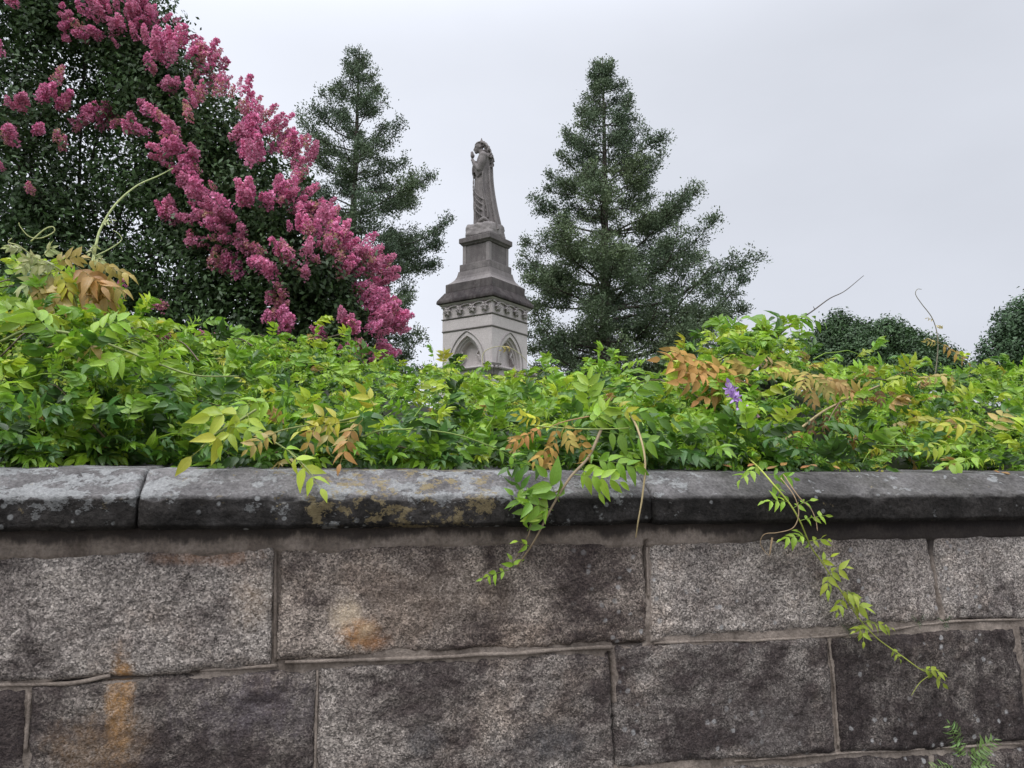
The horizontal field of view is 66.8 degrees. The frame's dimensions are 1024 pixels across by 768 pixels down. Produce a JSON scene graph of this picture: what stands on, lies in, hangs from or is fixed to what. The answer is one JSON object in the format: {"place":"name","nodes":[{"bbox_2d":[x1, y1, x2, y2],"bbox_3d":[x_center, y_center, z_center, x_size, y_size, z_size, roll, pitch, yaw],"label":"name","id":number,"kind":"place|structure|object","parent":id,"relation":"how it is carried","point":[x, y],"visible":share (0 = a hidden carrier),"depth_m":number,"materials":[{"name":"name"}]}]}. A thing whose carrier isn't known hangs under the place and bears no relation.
{"place":"outdoors","nodes":[
{"label":"outdoors","id":0,"kind":"place"},
{"bbox_2d":[0,0,1023,410],"label":"sky","id":1,"kind":"structure","parent":0,"point":[882,141],"materials":[{"name":"white"}]},
{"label":"lawn","id":2,"kind":"structure","parent":0,"visible":0},
{"bbox_2d":[0,0,414,390],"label":"crape myrtle","id":3,"kind":"object","parent":2,"relation":"on","point":[235,216],"visible":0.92,"depth_m":9.07,"materials":[{"name":"pink plant"}]},
{"bbox_2d":[293,43,456,399],"bbox_3d":[-4.837,-3.951,24.663,6.227,14.592,6.099,0,-8,0],"label":"cedar tree","id":4,"kind":"object","parent":2,"relation":"on","point":[391,238],"visible":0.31,"depth_m":24.39,"materials":[{"name":"green plant"}]},
{"bbox_2d":[433,232,536,411],"bbox_3d":[-0.558,-0.337,16.183,1.900,5.500,1.900,-5,-9,34],"label":"monument","id":5,"kind":"object","parent":2,"relation":"on","point":[483,302],"visible":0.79,"depth_m":15.94,"materials":[{"name":"stone"}]},
{"bbox_2d":[465,138,505,238],"bbox_3d":[-0.545,-4.202,16.682,0.728,2.314,0.714,-5,-9,34],"label":"statue","id":6,"kind":"object","parent":5,"relation":"on","point":[486,215],"visible":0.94,"depth_m":16.49,"materials":[{"name":"stone"}]},
{"bbox_2d":[512,53,770,404],"bbox_3d":[3.857,-3.828,24.840,7.962,14.406,8.362,0,-8,0],"label":"cedar tree","id":7,"kind":"object","parent":2,"relation":"on","point":[605,304],"visible":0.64,"depth_m":23.30,"materials":[{"name":"green plant"}]},
{"bbox_2d":[798,306,983,406],"bbox_3d":[16.695,0.510,33.507,8.298,8.191,4.914,0,-8,0],"label":"round tree","id":8,"kind":"object","parent":2,"relation":"on","point":[842,332],"visible":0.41,"depth_m":33.38,"materials":[{"name":"green plant"}]},
{"bbox_2d":[967,286,1023,381],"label":"leafy tree","id":9,"kind":"object","parent":2,"relation":"on","point":[1007,338],"visible":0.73,"depth_m":38.20,"materials":[{"name":"green plant"}]},
{"label":"ground","id":10,"kind":"structure","parent":0,"visible":0},
{"bbox_2d":[0,464,1023,767],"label":"stone wall","id":11,"kind":"structure","parent":10,"relation":"on","point":[164,616],"depth_m":1.91,"materials":[{"name":"stone"}]},
{"bbox_2d":[0,251,1023,472],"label":"vine foliage","id":12,"kind":"object","parent":11,"relation":"on","point":[58,407],"visible":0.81,"depth_m":2.56,"materials":[{"name":"green plant"}]},
{"bbox_2d":[0,224,138,328],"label":"tawny leaf spray","id":13,"kind":"object","parent":12,"relation":"attached to","point":[96,285],"visible":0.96,"depth_m":2.44,"materials":[{"name":"beige plant"}]},
{"bbox_2d":[0,296,238,382],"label":"lying stem","id":14,"kind":"object","parent":12,"relation":"attached to","point":[24,315],"visible":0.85,"depth_m":2.11,"materials":[{"name":"green plant"}]},
{"bbox_2d":[86,168,172,264],"bbox_3d":[-1.293,-0.574,2.636,0.253,0.406,0.076,5,-9,-32],"label":"pale shoot","id":15,"kind":"object","parent":12,"relation":"attached to","point":[94,249],"visible":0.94,"depth_m":2.60,"materials":[{"name":"green plant"}]},
{"bbox_2d":[175,397,272,475],"bbox_3d":[-0.672,0.122,1.896,0.188,0.210,0.298,0,-8,0],"label":"yellow leaf spray","id":16,"kind":"object","parent":12,"relation":"attached to","point":[234,425],"visible":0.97,"depth_m":1.84,"materials":[{"name":"plant"}]},
{"bbox_2d":[275,442,329,502],"bbox_3d":[-0.486,0.204,1.817,0.206,0.146,0.057,-7,-10,44],"label":"yellow leaf spray","id":17,"kind":"object","parent":12,"relation":"attached to","point":[310,468],"visible":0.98,"depth_m":1.79,"materials":[{"name":"plant"}]},
{"bbox_2d":[240,382,377,475],"bbox_3d":[-0.459,0.101,1.922,0.138,0.255,0.398,-6,-10,40],"label":"yellow leaf spray","id":18,"kind":"object","parent":12,"relation":"attached to","point":[328,428],"visible":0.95,"depth_m":1.92,"materials":[{"name":"plant"}]},
{"bbox_2d":[362,428,534,470],"bbox_3d":[-0.163,0.180,2.051,0.463,0.120,0.059,1,-8,-5],"label":"lying stem","id":19,"kind":"object","parent":12,"relation":"attached to","point":[493,443],"visible":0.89,"depth_m":2.05,"materials":[{"name":"green plant"}]},
{"bbox_2d":[482,346,538,379],"bbox_3d":[-0.003,-0.122,4.418,0.338,0.195,0.029,2,-8,-15],"label":"arching tendril","id":20,"kind":"object","parent":12,"relation":"attached to","point":[508,347],"visible":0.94,"depth_m":4.42,"materials":[{"name":"green plant"}]},
{"bbox_2d":[505,409,591,477],"bbox_3d":[0.113,0.153,1.997,0.272,0.180,0.094,4,-9,-29],"label":"orange leaf spray","id":21,"kind":"object","parent":12,"relation":"attached to","point":[573,440],"visible":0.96,"depth_m":1.99,"materials":[{"name":"orange plant"}]},
{"bbox_2d":[530,424,630,429],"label":"lying stem","id":22,"kind":"object","parent":12,"relation":"attached to","point":[579,428],"visible":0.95,"depth_m":2.04,"materials":[{"name":"brown plant"}]},
{"bbox_2d":[477,366,692,585],"bbox_3d":[0.222,0.216,2.036,0.622,0.585,0.259,7,-10,-42],"label":"wisteria spray","id":23,"kind":"object","parent":12,"relation":"attached to","point":[539,512],"visible":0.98,"depth_m":1.97,"materials":[{"name":"green plant"}]},
{"bbox_2d":[616,401,645,537],"bbox_3d":[0.327,0.218,2.049,0.055,0.362,0.164,1,-8,-11],"label":"hanging stem","id":24,"kind":"object","parent":12,"relation":"hanging from","point":[627,414],"visible":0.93,"depth_m":2.06,"materials":[{"name":"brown plant"}]},
{"bbox_2d":[647,346,767,410],"bbox_3d":[0.746,-0.009,2.859,0.691,0.235,0.124,6,-9,-36],"label":"orange leaf spray","id":25,"kind":"object","parent":12,"relation":"attached to","point":[692,372],"visible":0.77,"depth_m":2.77,"materials":[{"name":"orange plant"}]},
{"bbox_2d":[723,378,759,419],"bbox_3d":[0.734,0.051,2.543,0.074,0.154,0.130,5,-9,-35],"label":"wisteria flower","id":26,"kind":"object","parent":12,"relation":"attached to","point":[732,392],"visible":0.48,"depth_m":2.55,"materials":[{"name":"purple plant"}]},
{"bbox_2d":[724,275,863,349],"bbox_3d":[1.280,-0.317,3.497,0.797,0.430,0.197,2,-8,-13],"label":"bare twig","id":27,"kind":"object","parent":12,"relation":"attached to","point":[778,322],"visible":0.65,"depth_m":3.49,"materials":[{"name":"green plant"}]},
{"bbox_2d":[751,356,861,410],"bbox_3d":[1.070,-0.004,2.863,0.412,0.234,0.318,0,-8,0],"label":"tan leaf spray","id":28,"kind":"object","parent":12,"relation":"attached to","point":[832,386],"visible":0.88,"depth_m":2.77,"materials":[{"name":"brown plant"}]},
{"bbox_2d":[747,379,879,465],"bbox_3d":[1.082,0.129,2.644,0.971,0.350,0.080,7,-10,-41],"label":"lying stem","id":29,"kind":"object","parent":12,"relation":"attached to","point":[855,387],"visible":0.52,"depth_m":2.80,"materials":[{"name":"brown plant"}]},
{"bbox_2d":[792,389,886,448],"bbox_3d":[1.088,0.119,2.585,0.565,0.255,0.070,6,-10,-38],"label":"dead leaf cluster","id":30,"kind":"object","parent":12,"relation":"attached to","point":[881,393],"visible":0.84,"depth_m":2.56,"materials":[{"name":"brown plant"}]},
{"bbox_2d":[915,289,970,373],"bbox_3d":[2.175,-0.266,3.950,0.288,0.447,0.078,2,-8,-14],"label":"climbing tendril","id":31,"kind":"object","parent":12,"relation":"attached to","point":[949,351],"visible":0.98,"depth_m":3.95,"materials":[{"name":"green plant"}]},
{"bbox_2d":[883,374,1015,473],"bbox_3d":[1.602,0.125,2.846,0.379,0.462,1.118,-3,-8,20],"label":"yellow leaf spray","id":32,"kind":"object","parent":12,"relation":"attached to","point":[957,468],"visible":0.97,"depth_m":2.59,"materials":[{"name":"plant"}]},
{"bbox_2d":[734,457,947,695],"bbox_3d":[0.852,0.511,2.126,0.548,0.693,0.484,-4,-9,30],"label":"trailing vine","id":33,"kind":"object","parent":11,"relation":"attached to","point":[853,598],"visible":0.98,"depth_m":2.09,"materials":[{"name":"green plant"}]},
{"bbox_2d":[760,474,817,556],"bbox_3d":[0.732,0.350,2.062,0.146,0.219,0.040,-3,-8,20],"label":"stem","id":34,"kind":"object","parent":33,"relation":"attached to","point":[797,518],"visible":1,"depth_m":2.06,"materials":[{"name":"brown plant"}]},
{"bbox_2d":[842,624,856,637],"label":"joint weed","id":35,"kind":"object","parent":11,"relation":"attached to","point":[849,630],"visible":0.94,"depth_m":2.16,"materials":[{"name":"green plant"}]},
{"bbox_2d":[937,616,951,629],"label":"joint weed","id":36,"kind":"object","parent":11,"relation":"attached to","point":[945,621],"visible":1,"depth_m":2.23,"materials":[{"name":"green plant"}]},
{"bbox_2d":[929,720,1001,767],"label":"fern","id":37,"kind":"object","parent":11,"relation":"attached to","point":[981,755],"visible":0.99,"depth_m":2.19,"materials":[{"name":"green plant"}]}
]}

